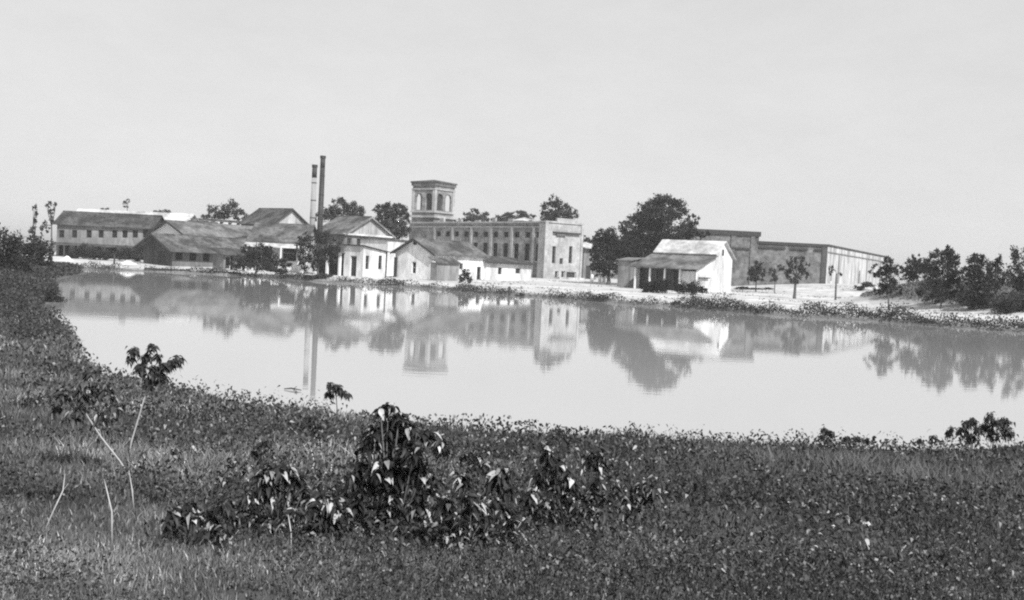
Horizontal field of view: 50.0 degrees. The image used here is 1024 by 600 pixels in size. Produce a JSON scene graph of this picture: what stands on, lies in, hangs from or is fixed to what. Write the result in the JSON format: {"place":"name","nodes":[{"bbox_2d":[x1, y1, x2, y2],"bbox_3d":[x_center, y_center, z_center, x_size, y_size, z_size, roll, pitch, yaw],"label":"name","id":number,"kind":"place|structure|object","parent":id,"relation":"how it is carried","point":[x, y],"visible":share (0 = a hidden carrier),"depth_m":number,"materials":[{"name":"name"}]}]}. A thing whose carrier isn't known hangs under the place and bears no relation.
{"place":"outdoors","nodes":[
{"label":"outdoors","id":0,"kind":"place"},
{"bbox_2d":[0,241,1023,599],"bbox_3d":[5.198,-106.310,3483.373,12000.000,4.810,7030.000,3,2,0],"label":"ground","id":1,"kind":"structure","parent":0,"point":[812,293],"depth_m":111.10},
{"bbox_2d":[0,223,34,273],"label":"tree","id":2,"kind":"object","parent":1,"relation":"on","point":[11,245],"visible":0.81,"depth_m":94.53,"materials":[{"name":"black plant"}]},
{"bbox_2d":[0,234,55,267],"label":"bush","id":3,"kind":"object","parent":1,"relation":"on","point":[34,254],"visible":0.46,"depth_m":117.85,"materials":[{"name":"black plant"}]},
{"bbox_2d":[27,204,38,246],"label":"tree","id":4,"kind":"object","parent":1,"relation":"on","point":[33,228],"visible":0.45,"depth_m":134.72,"materials":[{"name":"grey plant"}]},
{"bbox_2d":[0,261,83,344],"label":"shore thicket","id":5,"kind":"object","parent":1,"relation":"on","point":[16,284],"visible":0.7,"depth_m":52.35,"materials":[{"name":"grey plant"}]},
{"bbox_2d":[25,283,69,301],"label":"bush","id":6,"kind":"object","parent":1,"relation":"on","point":[52,297],"visible":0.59,"depth_m":62.00,"materials":[{"name":"grey plant"}]},
{"bbox_2d":[39,201,56,261],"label":"tree","id":7,"kind":"object","parent":1,"relation":"on","point":[50,212],"visible":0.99,"depth_m":139.79,"materials":[{"name":"black plant"}]},
{"bbox_2d":[43,474,68,533],"bbox_3d":[-3.408,1.546,8.253,0.096,0.431,0.254,3,2,14],"label":"dead stick","id":8,"kind":"object","parent":1,"relation":"on","point":[55,505],"visible":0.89,"depth_m":8.17,"materials":[{"name":"grey plant"}]},
{"bbox_2d":[48,371,128,474],"bbox_3d":[-4.500,1.342,11.707,0.978,1.179,0.400,3,2,0],"label":"sapling","id":9,"kind":"object","parent":1,"relation":"on","point":[86,390],"visible":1,"depth_m":11.69,"materials":[{"name":"grey plant"}]},
{"bbox_2d":[64,243,113,259],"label":"bush","id":10,"kind":"object","parent":1,"relation":"on","point":[82,251],"visible":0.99,"depth_m":179.62,"materials":[{"name":"black plant"}]},
{"bbox_2d":[50,211,163,259],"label":"gallery block","id":11,"kind":"structure","parent":1,"relation":"on","point":[103,230],"depth_m":188.25,"materials":[{"name":"grey paint"}]},
{"bbox_2d":[61,245,69,255],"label":"door","id":12,"kind":"structure","parent":11,"relation":"in","point":[67,247],"depth_m":189.45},
{"bbox_2d":[104,479,112,549],"bbox_3d":[-2.934,1.553,7.960,0.020,0.461,0.297,2,2,-35],"label":"dead stick","id":13,"kind":"object","parent":1,"relation":"on","point":[111,518],"visible":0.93,"depth_m":7.85,"materials":[{"name":"grey plant"}]},
{"bbox_2d":[110,245,143,261],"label":"bush","id":14,"kind":"object","parent":1,"relation":"on","point":[125,253],"visible":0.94,"depth_m":179.12,"materials":[{"name":"grey plant"}]},
{"bbox_2d":[128,471,134,511],"bbox_3d":[-3.227,1.617,9.290,0.028,0.327,0.164,1,2,-40],"label":"dead stick","id":15,"kind":"object","parent":1,"relation":"on","point":[132,491],"visible":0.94,"depth_m":9.24,"materials":[{"name":"grey plant"}]},
{"bbox_2d":[76,208,196,220],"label":"roof","id":16,"kind":"structure","parent":1,"relation":"on","point":[178,216],"depth_m":215.30,"materials":[{"name":"grey paint"}]},
{"bbox_2d":[125,343,187,454],"bbox_3d":[-4.217,1.228,12.973,0.729,1.442,0.341,3,2,-8],"label":"sapling","id":17,"kind":"object","parent":1,"relation":"on","point":[156,375],"visible":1,"depth_m":12.89,"materials":[{"name":"grey plant"}]},
{"bbox_2d":[144,267,187,270],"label":"timber revetment","id":18,"kind":"object","parent":1,"relation":"on","point":[152,269],"visible":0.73,"depth_m":156.59,"materials":[{"name":"wood"}]},
{"bbox_2d":[159,498,204,545],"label":"shrub","id":19,"kind":"object","parent":1,"relation":"on","point":[188,518],"visible":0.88,"depth_m":8.29,"materials":[{"name":"black plant"}]},
{"bbox_2d":[130,233,249,266],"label":"dark shed","id":20,"kind":"structure","parent":1,"relation":"on","point":[164,249],"depth_m":173.22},
{"bbox_2d":[159,250,165,263],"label":"door","id":21,"kind":"structure","parent":20,"relation":"in","point":[162,255],"depth_m":171.82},
{"bbox_2d":[145,220,252,237],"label":"long mill shed","id":22,"kind":"structure","parent":1,"relation":"on","point":[196,228],"depth_m":185.94,"materials":[{"name":"grey paint"}]},
{"bbox_2d":[190,218,240,224],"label":"clerestory","id":23,"kind":"object","parent":1,"relation":"on","point":[221,221],"visible":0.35,"depth_m":210.07,"materials":[{"name":"metal"}]},
{"bbox_2d":[190,500,244,547],"bbox_3d":[-2.236,1.722,8.353,0.384,0.421,0.266,3,2,0],"label":"shrub","id":24,"kind":"object","parent":1,"relation":"on","point":[227,508],"visible":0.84,"depth_m":8.31,"materials":[{"name":"black plant"}]},
{"bbox_2d":[200,197,248,220],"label":"tree","id":25,"kind":"object","parent":1,"relation":"on","point":[227,212],"visible":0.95,"depth_m":224.11,"materials":[{"name":"grey plant"}]},
{"bbox_2d":[207,247,257,270],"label":"waterside lean to","id":26,"kind":"object","parent":1,"relation":"on","point":[225,257],"visible":0.52,"depth_m":164.37,"materials":[{"name":"grey"}]},
{"bbox_2d":[225,256,230,268],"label":"door","id":27,"kind":"structure","parent":26,"relation":"in","point":[227,265],"depth_m":164.63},
{"bbox_2d":[238,228,251,238],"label":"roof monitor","id":28,"kind":"object","parent":1,"relation":"on","point":[247,231],"visible":0.03,"depth_m":187.27,"materials":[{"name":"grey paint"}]},
{"bbox_2d":[248,439,273,460],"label":"shrub","id":29,"kind":"object","parent":1,"relation":"on","point":[268,444],"visible":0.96,"depth_m":13.31,"materials":[{"name":"grey plant"}]},
{"bbox_2d":[230,242,292,275],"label":"tree","id":30,"kind":"object","parent":1,"relation":"on","point":[249,259],"visible":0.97,"depth_m":153.55,"materials":[{"name":"black plant"}]},
{"bbox_2d":[237,208,308,225],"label":"gabled house","id":31,"kind":"structure","parent":1,"relation":"on","point":[282,215],"depth_m":203.75,"materials":[{"name":"grey paint"}]},
{"bbox_2d":[238,461,310,535],"bbox_3d":[-1.942,1.648,9.008,0.608,0.690,0.344,3,2,0],"label":"shrub","id":32,"kind":"object","parent":1,"relation":"on","point":[269,490],"visible":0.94,"depth_m":8.97,"materials":[{"name":"black plant"}]},
{"bbox_2d":[266,265,288,275],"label":"bush","id":33,"kind":"object","parent":1,"relation":"on","point":[277,270],"visible":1,"depth_m":149.46,"materials":[{"name":"grey plant"}]},
{"bbox_2d":[242,222,316,272],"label":"engine shed","id":34,"kind":"structure","parent":1,"relation":"on","point":[280,239],"depth_m":168.90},
{"bbox_2d":[284,248,296,260],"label":"door","id":35,"kind":"structure","parent":34,"relation":"in","point":[289,253],"depth_m":168.70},
{"bbox_2d":[305,416,322,435],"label":"shrub","id":36,"kind":"object","parent":1,"relation":"on","point":[313,419],"visible":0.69,"depth_m":16.36,"materials":[{"name":"grey plant"}]},
{"bbox_2d":[310,164,317,224],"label":"chimney","id":37,"kind":"object","parent":1,"relation":"on","point":[313,195],"visible":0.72,"depth_m":179.27,"materials":[{"name":"brick"}]},
{"bbox_2d":[294,230,341,273],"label":"tree","id":38,"kind":"object","parent":1,"relation":"on","point":[315,258],"visible":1,"depth_m":151.84,"materials":[{"name":"grey plant"}]},
{"bbox_2d":[303,273,333,278],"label":"bush","id":39,"kind":"object","parent":1,"relation":"on","point":[325,275],"visible":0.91,"depth_m":146.09,"materials":[{"name":"grey plant"}]},
{"bbox_2d":[316,155,325,268],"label":"chimney","id":40,"kind":"object","parent":1,"relation":"on","point":[321,196],"visible":0.79,"depth_m":173.29,"materials":[{"name":"metal"}]},
{"bbox_2d":[297,250,345,275],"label":"open porch","id":41,"kind":"object","parent":1,"relation":"on","point":[332,268],"visible":0.24,"depth_m":165.63,"materials":[{"name":"paint"}]},
{"bbox_2d":[299,491,354,544],"bbox_3d":[-1.489,1.787,8.902,0.465,0.468,0.332,3,2,0],"label":"shrub","id":42,"kind":"object","parent":1,"relation":"on","point":[313,507],"visible":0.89,"depth_m":8.85,"materials":[{"name":"black plant"}]},
{"bbox_2d":[324,382,352,414],"bbox_3d":[-3.218,1.922,20.220,0.561,0.817,0.345,3,2,0],"label":"sapling","id":43,"kind":"object","parent":1,"relation":"on","point":[336,389],"visible":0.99,"depth_m":20.20,"materials":[{"name":"black plant"}]},
{"bbox_2d":[315,197,365,222],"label":"tree","id":44,"kind":"object","parent":1,"relation":"on","point":[333,211],"visible":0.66,"depth_m":213.39,"materials":[{"name":"grey plant"}]},
{"bbox_2d":[322,216,395,251],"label":"boiler house","id":45,"kind":"structure","parent":1,"relation":"on","point":[347,229],"depth_m":181.52,"materials":[{"name":"grey paint"}]},
{"bbox_2d":[341,244,388,276],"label":"white outbuilding","id":46,"kind":"structure","parent":1,"relation":"on","point":[363,261],"depth_m":159.49,"materials":[{"name":"white paint"}]},
{"bbox_2d":[350,256,356,276],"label":"door","id":47,"kind":"structure","parent":46,"relation":"in","point":[353,258],"depth_m":159.37,"materials":[{"name":"wood"}]},
{"bbox_2d":[358,238,407,275],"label":"white block","id":48,"kind":"structure","parent":1,"relation":"on","point":[389,245],"depth_m":172.90,"materials":[{"name":"paint"}]},
{"bbox_2d":[371,201,411,239],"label":"tree","id":49,"kind":"object","parent":1,"relation":"on","point":[393,212],"visible":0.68,"depth_m":199.49,"materials":[{"name":"grey plant"}]},
{"bbox_2d":[340,402,454,541],"bbox_3d":[-0.978,1.458,9.248,0.958,1.206,0.557,3,2,14],"label":"shrub","id":50,"kind":"object","parent":1,"relation":"on","point":[413,473],"visible":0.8,"depth_m":9.18,"materials":[{"name":"black plant"}]},
{"bbox_2d":[390,238,490,279],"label":"white shed","id":51,"kind":"structure","parent":1,"relation":"on","point":[412,259],"depth_m":163.63,"materials":[{"name":"pale shingle"},{"name":"white timber"}]},
{"bbox_2d":[428,496,460,541],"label":"shrub","id":52,"kind":"object","parent":1,"relation":"on","point":[445,508],"visible":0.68,"depth_m":8.78,"materials":[{"name":"black plant"}]},
{"bbox_2d":[428,257,461,280],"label":"lean to","id":53,"kind":"object","parent":1,"relation":"on","point":[444,269],"visible":0.77,"depth_m":155.41,"materials":[{"name":"grey paint"}]},
{"bbox_2d":[458,269,471,283],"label":"bush","id":54,"kind":"object","parent":1,"relation":"on","point":[465,274],"visible":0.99,"depth_m":147.78,"materials":[{"name":"grey plant"}]},
{"bbox_2d":[443,472,495,556],"bbox_3d":[-0.319,1.710,8.592,0.438,0.704,0.332,2,2,-10],"label":"shrub","id":55,"kind":"object","parent":1,"relation":"on","point":[468,496],"visible":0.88,"depth_m":8.57,"materials":[{"name":"black plant"}]},
{"bbox_2d":[453,208,491,221],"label":"tree","id":56,"kind":"object","parent":1,"relation":"on","point":[472,217],"visible":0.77,"depth_m":260.71,"materials":[{"name":"grey plant"}]},
{"bbox_2d":[457,449,490,483],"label":"shrub","id":57,"kind":"object","parent":1,"relation":"on","point":[471,458],"visible":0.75,"depth_m":12.44,"materials":[{"name":"grey plant"}]},
{"bbox_2d":[409,218,538,277],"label":"brick mill","id":58,"kind":"object","parent":1,"relation":"on","point":[512,238],"visible":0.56,"depth_m":214.27,"materials":[{"name":"brick"}]},
{"bbox_2d":[409,180,457,221],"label":"belfry tower","id":59,"kind":"structure","parent":58,"relation":"on","point":[433,194],"depth_m":241.60,"materials":[{"name":"brick"}]},
{"bbox_2d":[504,243,507,256],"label":"window","id":60,"kind":"structure","parent":58,"relation":"in","point":[506,244],"depth_m":211.34,"materials":[{"name":"glass"}]},
{"bbox_2d":[514,243,518,258],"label":"window","id":61,"kind":"structure","parent":58,"relation":"in","point":[516,245],"depth_m":208.57,"materials":[{"name":"glass"}]},
{"bbox_2d":[525,244,529,260],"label":"window","id":62,"kind":"structure","parent":58,"relation":"in","point":[527,245],"depth_m":205.84,"materials":[{"name":"glass"}]},
{"bbox_2d":[2,383,968,570],"bbox_3d":[0.207,2.062,14.457,16.888,1.234,13.276,3,2,0],"label":"leafy thicket","id":63,"kind":"object","parent":1,"relation":"on","point":[314,494],"visible":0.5,"depth_m":11.45,"materials":[{"name":"grey plant"}]},
{"bbox_2d":[484,466,522,554],"bbox_3d":[-0.069,1.702,8.758,0.347,0.757,0.252,3,2,0],"label":"shrub","id":64,"kind":"object","parent":1,"relation":"on","point":[498,478],"visible":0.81,"depth_m":8.72,"materials":[{"name":"black plant"}]},
{"bbox_2d":[483,256,536,280],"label":"long low shed","id":65,"kind":"structure","parent":1,"relation":"on","point":[504,268],"depth_m":174.45,"materials":[{"name":"white paint"}]},
{"bbox_2d":[0,306,1023,599],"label":"bank grass","id":66,"kind":"structure","parent":1,"relation":"on","point":[140,562],"depth_m":10.29,"materials":[{"name":"grey plant"}]},
{"bbox_2d":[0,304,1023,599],"bbox_3d":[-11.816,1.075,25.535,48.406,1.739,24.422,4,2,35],"label":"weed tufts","id":67,"kind":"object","parent":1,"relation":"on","point":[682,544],"visible":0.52,"depth_m":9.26,"materials":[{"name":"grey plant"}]},
{"bbox_2d":[495,210,536,220],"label":"tree","id":68,"kind":"object","parent":1,"relation":"on","point":[509,215],"visible":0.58,"depth_m":263.42,"materials":[{"name":"grey plant"}]},
{"bbox_2d":[81,261,1023,331],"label":"bank weeds","id":69,"kind":"object","parent":1,"relation":"on","point":[698,300],"visible":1,"depth_m":102.94,"materials":[{"name":"grey plant"}]},
{"bbox_2d":[137,261,980,315],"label":"yard weeds","id":70,"kind":"object","parent":1,"relation":"on","point":[684,293],"visible":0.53,"depth_m":144.80,"materials":[{"name":"grey plant"}]},
{"bbox_2d":[539,194,579,220],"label":"tree","id":71,"kind":"object","parent":1,"relation":"on","point":[567,213],"visible":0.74,"depth_m":233.71,"materials":[{"name":"grey plant"}]},
{"bbox_2d":[537,218,584,279],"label":"mill end block","id":72,"kind":"structure","parent":1,"relation":"on","point":[560,247],"depth_m":200.94,"materials":[{"name":"brick"}]},
{"bbox_2d":[520,446,615,535],"bbox_3d":[0.492,1.696,9.696,0.861,0.821,0.389,3,2,0],"label":"shrub","id":73,"kind":"object","parent":1,"relation":"on","point":[569,491],"visible":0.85,"depth_m":9.64,"materials":[{"name":"black plant"}]},
{"bbox_2d":[583,235,597,244],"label":"tree","id":74,"kind":"object","parent":1,"relation":"on","point":[587,240],"visible":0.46,"depth_m":229.04,"materials":[{"name":"grey plant"}]},
{"bbox_2d":[581,242,602,279],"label":"awning shed","id":75,"kind":"structure","parent":1,"relation":"on","point":[587,272],"depth_m":212.88,"materials":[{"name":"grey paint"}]},
{"bbox_2d":[585,265,590,279],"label":"door","id":76,"kind":"structure","parent":75,"relation":"in","point":[588,272],"depth_m":213.73,"materials":[{"name":"wood"}]},
{"bbox_2d":[580,448,615,477],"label":"shrub","id":77,"kind":"object","parent":1,"relation":"on","point":[595,461],"visible":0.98,"depth_m":12.01,"materials":[{"name":"black plant"}]},
{"bbox_2d":[589,226,644,284],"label":"tree","id":78,"kind":"object","parent":1,"relation":"on","point":[610,244],"visible":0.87,"depth_m":175.18,"materials":[{"name":"grey plant"}]},
{"bbox_2d":[616,257,642,287],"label":"grey shed","id":79,"kind":"structure","parent":1,"relation":"on","point":[625,274],"depth_m":163.60,"materials":[{"name":"paint"}]},
{"bbox_2d":[618,481,662,522],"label":"shrub","id":80,"kind":"object","parent":1,"relation":"on","point":[647,492],"visible":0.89,"depth_m":10.36,"materials":[{"name":"black plant"}]},
{"bbox_2d":[640,277,674,292],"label":"bush","id":81,"kind":"object","parent":1,"relation":"on","point":[656,285],"visible":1,"depth_m":138.57,"materials":[{"name":"grey plant"}]},
{"bbox_2d":[615,193,700,260],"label":"oak tree","id":82,"kind":"object","parent":1,"relation":"on","point":[649,224],"visible":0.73,"depth_m":176.86,"materials":[{"name":"grey plant"}]},
{"bbox_2d":[630,239,735,292],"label":"white barn","id":83,"kind":"structure","parent":1,"relation":"on","point":[708,264],"depth_m":155.63,"materials":[{"name":"paint"}]},
{"bbox_2d":[670,228,710,239],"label":"tree","id":84,"kind":"object","parent":1,"relation":"on","point":[687,234],"visible":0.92,"depth_m":171.81,"materials":[{"name":"black plant"}]},
{"bbox_2d":[673,279,708,293],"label":"bush","id":85,"kind":"object","parent":1,"relation":"on","point":[684,287],"visible":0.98,"depth_m":137.94,"materials":[{"name":"grey plant"}]},
{"bbox_2d":[692,229,760,285],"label":"tall warehouse","id":86,"kind":"structure","parent":1,"relation":"on","point":[744,246],"depth_m":196.14,"materials":[{"name":"brick"}]},
{"bbox_2d":[734,286,773,289],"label":"bush","id":87,"kind":"object","parent":1,"relation":"on","point":[752,288],"visible":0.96,"depth_m":179.94,"materials":[{"name":"grey plant"}]},
{"bbox_2d":[746,260,766,291],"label":"tree","id":88,"kind":"object","parent":1,"relation":"on","point":[757,270],"visible":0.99,"depth_m":169.39,"materials":[{"name":"grey plant"}]},
{"bbox_2d":[768,264,784,292],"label":"tree","id":89,"kind":"object","parent":1,"relation":"on","point":[774,276],"visible":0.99,"depth_m":167.59,"materials":[{"name":"grey plant"}]},
{"bbox_2d":[783,255,810,298],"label":"tree","id":90,"kind":"object","parent":1,"relation":"on","point":[801,268],"visible":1,"depth_m":139.80,"materials":[{"name":"grey plant"}]},
{"bbox_2d":[757,241,890,284],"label":"brick warehouse","id":91,"kind":"structure","parent":1,"relation":"on","point":[852,266],"depth_m":196.77,"materials":[{"name":"brick"}]},
{"bbox_2d":[817,424,835,447],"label":"shrub","id":92,"kind":"object","parent":1,"relation":"on","point":[827,434],"visible":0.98,"depth_m":19.38,"materials":[{"name":"black plant"}]},
{"bbox_2d":[828,265,842,299],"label":"tree","id":93,"kind":"object","parent":1,"relation":"on","point":[841,274],"visible":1,"depth_m":134.88,"materials":[{"name":"grey plant"}]},
{"bbox_2d":[841,433,870,450],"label":"shrub","id":94,"kind":"object","parent":1,"relation":"on","point":[856,439],"visible":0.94,"depth_m":19.14,"materials":[{"name":"grey plant"}]},
{"bbox_2d":[852,281,876,289],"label":"bush","id":95,"kind":"object","parent":1,"relation":"on","point":[865,284],"visible":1,"depth_m":173.10,"materials":[{"name":"grey plant"}]},
{"bbox_2d":[868,255,902,308],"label":"tree","id":96,"kind":"object","parent":1,"relation":"on","point":[887,287],"visible":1,"depth_m":111.70,"materials":[{"name":"black plant"}]},
{"bbox_2d":[899,253,930,295],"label":"tree","id":97,"kind":"object","parent":1,"relation":"on","point":[911,274],"visible":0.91,"depth_m":123.68,"materials":[{"name":"grey plant"}]},
{"bbox_2d":[915,426,955,453],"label":"shrub","id":98,"kind":"object","parent":1,"relation":"on","point":[949,434],"visible":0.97,"depth_m":19.78,"materials":[{"name":"grey plant"}]},
{"bbox_2d":[915,286,958,303],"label":"bush","id":99,"kind":"object","parent":1,"relation":"on","point":[932,295],"visible":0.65,"depth_m":117.71,"materials":[{"name":"black plant"}]},
{"bbox_2d":[860,280,1022,307],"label":"knoll grass","id":100,"kind":"structure","parent":1,"relation":"on","point":[916,284],"depth_m":124.85,"materials":[{"name":"grey plant"}]},
{"bbox_2d":[919,244,964,308],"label":"tree","id":101,"kind":"object","parent":1,"relation":"on","point":[933,270],"visible":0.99,"depth_m":113.52,"materials":[{"name":"grey plant"}]},
{"bbox_2d":[954,417,984,454],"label":"shrub","id":102,"kind":"object","parent":1,"relation":"on","point":[963,433],"visible":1,"depth_m":20.00,"materials":[{"name":"black plant"}]},
{"bbox_2d":[956,252,993,296],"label":"tree","id":103,"kind":"object","parent":1,"relation":"on","point":[975,273],"visible":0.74,"depth_m":111.58,"materials":[{"name":"black plant"}]},
{"bbox_2d":[953,290,997,309],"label":"bush","id":104,"kind":"object","parent":1,"relation":"on","point":[969,300],"visible":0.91,"depth_m":109.64,"materials":[{"name":"black plant"}]},
{"bbox_2d":[977,411,1015,453],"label":"shrub","id":105,"kind":"object","parent":1,"relation":"on","point":[994,428],"visible":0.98,"depth_m":20.26,"materials":[{"name":"black plant"}]},
{"bbox_2d":[983,253,1010,309],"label":"tree","id":106,"kind":"object","parent":1,"relation":"on","point":[995,281],"visible":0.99,"depth_m":107.82,"materials":[{"name":"black plant"}]},
{"bbox_2d":[989,290,1023,314],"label":"bush","id":107,"kind":"object","parent":1,"relation":"on","point":[1012,303],"visible":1,"depth_m":105.21,"materials":[{"name":"black plant"}]},
{"bbox_2d":[1002,245,1023,297],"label":"tree","id":108,"kind":"object","parent":1,"relation":"on","point":[1018,279],"visible":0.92,"depth_m":111.45,"materials":[{"name":"black plant"}]},
{"bbox_2d":[0,0,1023,284],"label":"sky","id":109,"kind":"structure","parent":0,"point":[893,128],"materials":[{"name":"white"}]},
{"bbox_2d":[44,269,1023,449],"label":"pond water","id":110,"kind":"structure","parent":0,"point":[425,352],"depth_m":40.73,"materials":[{"name":"grey liquid"}]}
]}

